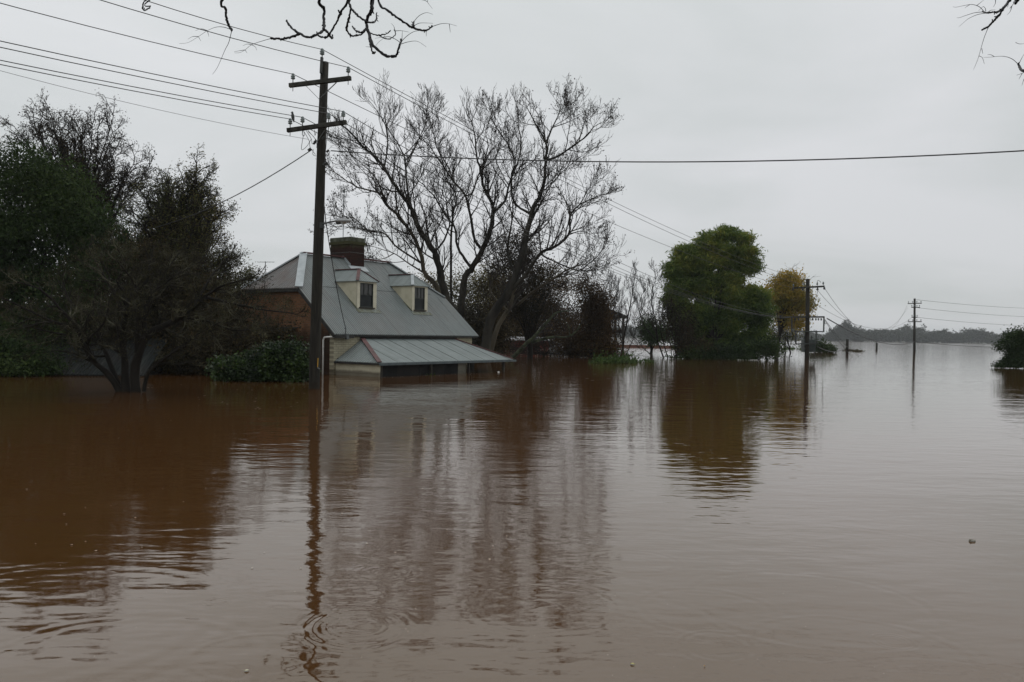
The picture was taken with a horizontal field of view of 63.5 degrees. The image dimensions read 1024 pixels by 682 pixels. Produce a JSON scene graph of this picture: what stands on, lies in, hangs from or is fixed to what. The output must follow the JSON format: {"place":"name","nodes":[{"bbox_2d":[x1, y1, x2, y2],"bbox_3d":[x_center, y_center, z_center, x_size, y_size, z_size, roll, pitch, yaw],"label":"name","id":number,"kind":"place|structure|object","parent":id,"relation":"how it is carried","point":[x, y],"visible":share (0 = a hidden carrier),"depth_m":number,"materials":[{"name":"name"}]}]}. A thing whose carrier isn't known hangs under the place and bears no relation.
{"place":"outdoors","nodes":[
{"label":"outdoors","id":0,"kind":"place"},
{"bbox_2d":[142,0,455,70],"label":"overhanging tree","id":1,"kind":"object","parent":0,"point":[366,29],"visible":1,"depth_m":6.97,"materials":[{"name":"brown plant"}]},
{"bbox_2d":[0,337,1023,681],"bbox_3d":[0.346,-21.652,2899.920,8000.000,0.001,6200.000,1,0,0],"label":"flood water","id":2,"kind":"structure","parent":0,"point":[818,517],"depth_m":7.00,"materials":[{"name":"brown liquid"}]},
{"bbox_2d":[0,312,81,376],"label":"dark hedge","id":3,"kind":"object","parent":2,"relation":"on","point":[30,365],"visible":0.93,"depth_m":26.78,"materials":[{"name":"green plant"}]},
{"bbox_2d":[0,123,150,354],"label":"dark evergreen","id":4,"kind":"object","parent":2,"relation":"on","point":[22,222],"visible":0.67,"depth_m":29.34,"materials":[{"name":"green plant"}]},
{"bbox_2d":[0,87,163,271],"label":"fine twigged tree","id":5,"kind":"object","parent":2,"relation":"on","point":[107,168],"visible":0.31,"depth_m":35.55,"materials":[{"name":"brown plant"}]},
{"bbox_2d":[1,337,169,375],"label":"submerged shed","id":6,"kind":"structure","parent":2,"relation":"in","point":[148,359],"depth_m":28.40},
{"bbox_2d":[10,221,275,373],"bbox_3d":[-14.216,-1.331,30.898,11.926,6.296,5.432,1,0,0],"label":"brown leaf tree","id":7,"kind":"object","parent":2,"relation":"on","point":[182,293],"visible":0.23,"depth_m":30.25,"materials":[{"name":"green plant"}]},
{"bbox_2d":[0,223,314,391],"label":"lichen tree","id":8,"kind":"object","parent":2,"relation":"on","point":[124,383],"visible":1,"depth_m":20.52,"materials":[{"name":"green plant"}]},
{"bbox_2d":[99,142,256,328],"bbox_3d":[-14.032,-3.241,33.933,6.800,9.924,3.185,1,0,0],"label":"fine twigged tree","id":9,"kind":"object","parent":2,"relation":"on","point":[189,200],"visible":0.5,"depth_m":33.64,"materials":[{"name":"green plant"}]},
{"bbox_2d":[150,314,307,374],"bbox_3d":[-9.992,0.356,29.619,5.861,2.932,3.588,1,0,0],"label":"dark shrub","id":10,"kind":"object","parent":2,"relation":"on","point":[205,353],"visible":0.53,"depth_m":29.06,"materials":[{"name":"green plant"}]},
{"bbox_2d":[226,257,259,298],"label":"green tree","id":11,"kind":"object","parent":2,"relation":"on","point":[248,271],"visible":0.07,"depth_m":41.83,"materials":[{"name":"green plant"}]},
{"bbox_2d":[204,335,321,381],"bbox_3d":[-7.957,0.821,26.343,3.635,2.098,2.130,1,0,0],"label":"glossy bush","id":12,"kind":"object","parent":2,"relation":"in","point":[286,361],"visible":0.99,"depth_m":25.89,"materials":[{"name":"green plant"}]},
{"bbox_2d":[286,48,351,388],"bbox_3d":[-5.178,-2.766,22.716,2.082,10.604,0.656,1,0,20],"label":"utility pole","id":13,"kind":"object","parent":2,"relation":"in","point":[323,124],"visible":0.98,"depth_m":22.85,"materials":[{"name":"wood"}]},
{"bbox_2d":[3,71,304,138],"bbox_3d":[-8.927,-5.688,19.356,0.009,0.327,9.502,1,1,44],"label":"thin line","id":14,"kind":"object","parent":13,"relation":"attached to","point":[148,107],"visible":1,"depth_m":19.62,"materials":[{"name":"black metal"}]},
{"bbox_2d":[155,150,311,227],"bbox_3d":[-8.998,-4.635,25.915,9.239,1.496,0.025,1,1,41],"label":"service cable","id":15,"kind":"object","parent":13,"relation":"attached to","point":[240,192],"visible":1,"depth_m":25.19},
{"bbox_2d":[324,203,345,328],"bbox_3d":[-5.688,-2.140,26.810,0.095,3.452,8.152,1,0,-7],"label":"house cable","id":16,"kind":"object","parent":13,"relation":"attached to","point":[332,262],"visible":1,"depth_m":24.73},
{"bbox_2d":[0,64,776,317],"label":"power line","id":17,"kind":"object","parent":13,"relation":"attached to","point":[327,138],"visible":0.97,"depth_m":22.32,"materials":[{"name":"black metal"}]},
{"bbox_2d":[0,60,785,317],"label":"power line","id":18,"kind":"object","parent":13,"relation":"attached to","point":[332,133],"visible":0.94,"depth_m":22.18,"materials":[{"name":"black metal"}]},
{"bbox_2d":[0,41,789,316],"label":"power line","id":19,"kind":"object","parent":13,"relation":"attached to","point":[331,109],"visible":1,"depth_m":21.27,"materials":[{"name":"black metal"}]},
{"bbox_2d":[0,3,791,287],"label":"power line","id":20,"kind":"object","parent":13,"relation":"attached to","point":[328,91],"visible":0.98,"depth_m":22.64,"materials":[{"name":"black metal"}]},
{"bbox_2d":[0,47,792,317],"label":"power line","id":21,"kind":"object","parent":13,"relation":"attached to","point":[336,118],"visible":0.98,"depth_m":21.55,"materials":[{"name":"black metal"}]},
{"bbox_2d":[101,0,808,286],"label":"power line","id":22,"kind":"object","parent":13,"relation":"attached to","point":[399,95],"visible":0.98,"depth_m":23.36,"materials":[{"name":"black metal"}]},
{"bbox_2d":[146,0,798,278],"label":"power line","id":23,"kind":"object","parent":13,"relation":"attached to","point":[425,105],"visible":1,"depth_m":25.63,"materials":[{"name":"black metal"}]},
{"bbox_2d":[331,150,1023,162],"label":"twisted cable","id":24,"kind":"object","parent":13,"relation":"attached to","point":[691,161],"visible":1,"depth_m":19.99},
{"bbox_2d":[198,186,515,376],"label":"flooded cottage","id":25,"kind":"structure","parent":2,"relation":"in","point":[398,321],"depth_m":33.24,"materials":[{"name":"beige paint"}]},
{"bbox_2d":[307,129,446,292],"bbox_3d":[-7.197,-5.660,44.812,8.076,11.995,5.710,1,1,-25],"label":"bare tree","id":26,"kind":"object","parent":2,"relation":"on","point":[399,217],"visible":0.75,"depth_m":45.09,"materials":[{"name":"brown plant"}]},
{"bbox_2d":[326,68,472,311],"bbox_3d":[-5.524,-7.044,44.055,5.842,14.771,9.314,1,1,27],"label":"bare tree","id":27,"kind":"object","parent":2,"relation":"on","point":[435,251],"visible":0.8,"depth_m":43.39,"materials":[{"name":"brown plant"}]},
{"bbox_2d":[401,252,507,318],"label":"bare tree","id":28,"kind":"object","parent":2,"relation":"on","point":[455,288],"visible":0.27,"depth_m":65.56,"materials":[{"name":"brown plant"}]},
{"bbox_2d":[393,81,542,317],"bbox_3d":[-2.691,-7.248,46.547,9.096,15.305,6.567,1,0,0],"label":"bare tree","id":29,"kind":"object","parent":2,"relation":"on","point":[486,189],"visible":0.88,"depth_m":45.87,"materials":[{"name":"brown plant"}]},
{"bbox_2d":[453,288,521,355],"bbox_3d":[-4.020,-1.090,60.203,10.272,5.618,7.837,1,0,-9],"label":"dark thicket","id":30,"kind":"object","parent":2,"relation":"on","point":[471,320],"visible":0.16,"depth_m":59.05,"materials":[{"name":"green plant"}]},
{"bbox_2d":[468,223,572,358],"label":"dark leafy tree","id":31,"kind":"object","parent":2,"relation":"on","point":[529,325],"visible":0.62,"depth_m":53.65,"materials":[{"name":"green plant"}]},
{"bbox_2d":[504,336,549,351],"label":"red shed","id":32,"kind":"structure","parent":2,"relation":"on","point":[523,339],"depth_m":76.01,"materials":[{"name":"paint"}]},
{"bbox_2d":[503,332,567,355],"bbox_3d":[2.394,0.223,62.071,8.843,3.065,3.239,1,0,0],"label":"drowned scrub","id":33,"kind":"object","parent":2,"relation":"in","point":[537,351],"visible":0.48,"depth_m":61.88,"materials":[{"name":"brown plant"}]},
{"bbox_2d":[474,263,609,347],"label":"brown thicket","id":34,"kind":"object","parent":2,"relation":"on","point":[555,329],"visible":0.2,"depth_m":83.09,"materials":[{"name":"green plant"}]},
{"bbox_2d":[511,307,586,359],"bbox_3d":[2.015,-0.322,48.177,4.738,3.547,1.865,1,0,0],"label":"fallen limb","id":35,"kind":"object","parent":2,"relation":"in","point":[525,344],"visible":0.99,"depth_m":48.16,"materials":[{"name":"brown wood"}]},
{"bbox_2d":[477,217,621,362],"bbox_3d":[1.632,-2.797,45.767,8.610,8.691,3.621,1,1,32],"label":"bare tree","id":36,"kind":"object","parent":2,"relation":"on","point":[510,305],"visible":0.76,"depth_m":45.98,"materials":[{"name":"brown plant"}]},
{"bbox_2d":[474,74,634,349],"bbox_3d":[2.384,-6.817,45.379,9.493,16.071,5.603,1,1,34],"label":"bare tree","id":37,"kind":"object","parent":2,"relation":"on","point":[514,282],"visible":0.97,"depth_m":44.73,"materials":[{"name":"brown plant"}]},
{"bbox_2d":[539,263,645,357],"bbox_3d":[5.848,-2.080,59.878,7.730,7.856,4.848,1,0,0],"label":"orange brown bush","id":38,"kind":"object","parent":2,"relation":"on","point":[591,334],"visible":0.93,"depth_m":59.39,"materials":[{"name":"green plant"}]},
{"bbox_2d":[588,266,625,337],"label":"bare sapling","id":39,"kind":"object","parent":2,"relation":"on","point":[617,287],"visible":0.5,"depth_m":63.12,"materials":[{"name":"brown plant"}]},
{"bbox_2d":[586,310,628,348],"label":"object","id":40,"kind":"structure","parent":2,"relation":"on","point":[616,323],"depth_m":97.14,"materials":[{"name":"brown"}]},
{"bbox_2d":[588,347,640,363],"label":"drowned weeds","id":41,"kind":"object","parent":2,"relation":"on","point":[613,359],"visible":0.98,"depth_m":48.65,"materials":[{"name":"green plant"}]},
{"bbox_2d":[606,257,653,355],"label":"bare sapling","id":42,"kind":"object","parent":2,"relation":"on","point":[625,307],"visible":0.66,"depth_m":66.11,"materials":[{"name":"brown plant"}]},
{"bbox_2d":[618,345,671,347],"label":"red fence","id":43,"kind":"object","parent":2,"relation":"in","point":[656,346],"visible":0.14,"depth_m":120.35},
{"bbox_2d":[637,358,655,362],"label":"drowned weeds","id":44,"kind":"object","parent":2,"relation":"on","point":[648,360],"visible":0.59,"depth_m":51.36,"materials":[{"name":"green plant"}]},
{"bbox_2d":[624,257,674,357],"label":"bare sapling","id":45,"kind":"object","parent":2,"relation":"on","point":[644,304],"visible":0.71,"depth_m":64.08,"materials":[{"name":"brown plant"}]},
{"bbox_2d":[632,313,673,352],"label":"dark bush","id":46,"kind":"object","parent":2,"relation":"on","point":[649,339],"visible":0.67,"depth_m":79.57,"materials":[{"name":"green plant"}]},
{"bbox_2d":[651,288,732,358],"bbox_3d":[12.808,-0.940,61.133,5.397,5.752,4.686,1,1,-34],"label":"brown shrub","id":47,"kind":"object","parent":2,"relation":"on","point":[680,334],"visible":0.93,"depth_m":60.69,"materials":[{"name":"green plant"}]},
{"bbox_2d":[656,223,779,353],"bbox_3d":[15.997,-3.571,63.914,9.580,11.279,4.429,1,0,0],"label":"green tree","id":48,"kind":"object","parent":2,"relation":"in","point":[685,271],"visible":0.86,"depth_m":63.13,"materials":[{"name":"green plant"}]},
{"bbox_2d":[660,333,791,359],"bbox_3d":[15.695,0.671,61.275,9.876,2.648,4.240,1,0,0],"label":"dark green bush","id":49,"kind":"object","parent":2,"relation":"on","point":[771,348],"visible":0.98,"depth_m":60.49,"materials":[{"name":"green plant"}]},
{"bbox_2d":[766,315,809,352],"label":"olive tree","id":50,"kind":"object","parent":2,"relation":"on","point":[785,338],"visible":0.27,"depth_m":91.76,"materials":[{"name":"green plant"}]},
{"bbox_2d":[758,263,825,343],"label":"yellow leaf tree","id":51,"kind":"object","parent":2,"relation":"on","point":[788,301],"visible":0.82,"depth_m":79.34,"materials":[{"name":"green plant"}]},
{"bbox_2d":[785,279,825,359],"bbox_3d":[22.738,-1.193,64.525,3.149,7.274,1.240,1,0,0],"label":"transformer pole","id":52,"kind":"object","parent":2,"relation":"on","point":[808,345],"visible":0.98,"depth_m":64.14,"materials":[{"name":"wood"}]},
{"bbox_2d":[810,300,910,328],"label":"slack line","id":53,"kind":"object","parent":52,"relation":"attached to","point":[853,323],"visible":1,"depth_m":78.11,"materials":[{"name":"black metal"}]},
{"bbox_2d":[818,291,906,330],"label":"slack line","id":54,"kind":"object","parent":52,"relation":"hanging from","point":[844,317],"visible":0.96,"depth_m":72.66,"materials":[{"name":"black metal"}]},
{"bbox_2d":[825,289,901,335],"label":"slack line","id":55,"kind":"object","parent":52,"relation":"hanging from","point":[853,324],"visible":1,"depth_m":78.02,"materials":[{"name":"black metal"}]},
{"bbox_2d":[827,318,1003,347],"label":"drooping cable","id":56,"kind":"object","parent":52,"relation":"attached to","point":[893,344],"visible":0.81,"depth_m":96.40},
{"bbox_2d":[800,332,814,338],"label":"distant tree","id":57,"kind":"object","parent":2,"relation":"on","point":[811,334],"visible":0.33,"depth_m":862.12,"materials":[{"name":"grey plant"}]},
{"bbox_2d":[812,334,825,340],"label":"distant tree","id":58,"kind":"object","parent":2,"relation":"on","point":[818,336],"visible":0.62,"depth_m":822.08,"materials":[{"name":"grey plant"}]},
{"bbox_2d":[812,337,837,352],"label":"round bush","id":59,"kind":"object","parent":2,"relation":"in","point":[825,346],"visible":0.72,"depth_m":98.95,"materials":[{"name":"green plant"}]},
{"bbox_2d":[846,339,848,352],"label":"drowned post","id":60,"kind":"object","parent":2,"relation":"in","point":[847,345],"visible":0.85,"depth_m":98.74,"materials":[{"name":"black wood"}]},
{"bbox_2d":[825,319,870,341],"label":"domed tree","id":61,"kind":"object","parent":2,"relation":"on","point":[842,334],"visible":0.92,"depth_m":796.15,"materials":[{"name":"grey plant"}]},
{"bbox_2d":[862,328,883,341],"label":"distant tree","id":62,"kind":"object","parent":2,"relation":"on","point":[871,333],"visible":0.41,"depth_m":811.86,"materials":[{"name":"grey plant"}]},
{"bbox_2d":[875,328,900,341],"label":"distant tree","id":63,"kind":"object","parent":2,"relation":"on","point":[881,338],"visible":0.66,"depth_m":845.29,"materials":[{"name":"grey plant"}]},
{"bbox_2d":[886,329,920,341],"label":"distant tree","id":64,"kind":"object","parent":2,"relation":"on","point":[897,335],"visible":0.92,"depth_m":820.19,"materials":[{"name":"grey plant"}]},
{"bbox_2d":[896,323,928,341],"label":"distant tree","id":65,"kind":"object","parent":2,"relation":"on","point":[904,328],"visible":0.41,"depth_m":854.49,"materials":[{"name":"grey plant"}]},
{"bbox_2d":[908,299,921,350],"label":"utility pole","id":66,"kind":"object","parent":2,"relation":"in","point":[914,317],"visible":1,"depth_m":128.75,"materials":[{"name":"grey wood"}]},
{"bbox_2d":[923,308,1023,316],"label":"outgoing line","id":67,"kind":"object","parent":66,"relation":"attached to","point":[973,313],"visible":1,"depth_m":144.50,"materials":[{"name":"black metal"}]},
{"bbox_2d":[912,333,927,341],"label":"distant tree","id":68,"kind":"object","parent":2,"relation":"on","point":[921,338],"visible":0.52,"depth_m":826.35,"materials":[{"name":"grey plant"}]},
{"bbox_2d":[926,330,950,342],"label":"distant tree","id":69,"kind":"object","parent":2,"relation":"on","point":[938,336],"visible":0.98,"depth_m":838.73,"materials":[{"name":"grey plant"}]},
{"bbox_2d":[937,328,956,342],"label":"distant tree","id":70,"kind":"object","parent":2,"relation":"on","point":[944,330],"visible":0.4,"depth_m":847.66,"materials":[{"name":"grey plant"}]},
{"bbox_2d":[941,334,962,342],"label":"distant tree","id":71,"kind":"object","parent":2,"relation":"on","point":[954,338],"visible":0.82,"depth_m":842.74,"materials":[{"name":"grey plant"}]},
{"bbox_2d":[953,332,973,342],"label":"distant tree","id":72,"kind":"object","parent":2,"relation":"on","point":[966,339],"visible":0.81,"depth_m":847.21,"materials":[{"name":"grey plant"}]},
{"bbox_2d":[956,328,993,342],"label":"distant tree","id":73,"kind":"object","parent":2,"relation":"on","point":[963,331],"visible":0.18,"depth_m":864.99,"materials":[{"name":"grey plant"}]},
{"bbox_2d":[963,327,988,342],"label":"distant tree","id":74,"kind":"object","parent":2,"relation":"on","point":[974,334],"visible":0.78,"depth_m":853.02,"materials":[{"name":"grey plant"}]},
{"bbox_2d":[975,330,1000,343],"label":"distant tree","id":75,"kind":"object","parent":2,"relation":"on","point":[986,334],"visible":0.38,"depth_m":846.14,"materials":[{"name":"grey plant"}]},
{"bbox_2d":[959,0,1023,83],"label":"overhanging tree","id":76,"kind":"object","parent":2,"relation":"on","point":[1015,2],"visible":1,"depth_m":7.01,"materials":[{"name":"brown plant"}]},
{"bbox_2d":[982,334,1001,343],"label":"distant tree","id":77,"kind":"object","parent":2,"relation":"on","point":[986,340],"visible":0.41,"depth_m":822.57,"materials":[{"name":"grey plant"}]},
{"bbox_2d":[988,333,1006,343],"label":"distant tree","id":78,"kind":"object","parent":2,"relation":"on","point":[994,338],"visible":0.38,"depth_m":811.05,"materials":[{"name":"grey plant"}]},
{"bbox_2d":[990,324,1023,368],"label":"edge tree","id":79,"kind":"object","parent":2,"relation":"on","point":[1013,350],"visible":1,"depth_m":50.75,"materials":[{"name":"green plant"}]},
{"bbox_2d":[0,0,1023,334],"label":"sky","id":80,"kind":"structure","parent":0,"point":[693,80],"materials":[{"name":"grey"}]},
{"bbox_2d":[514,335,975,342],"bbox_3d":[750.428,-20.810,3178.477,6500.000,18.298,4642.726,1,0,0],"label":"distant bank","id":81,"kind":"structure","parent":0,"point":[791,339],"depth_m":918.23,"materials":[{"name":"brown plant"}]},
{"bbox_2d":[617,325,636,337],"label":"distant tree","id":82,"kind":"object","parent":81,"relation":"on","point":[627,333],"visible":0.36,"depth_m":879.16,"materials":[{"name":"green plant"}]}
]}

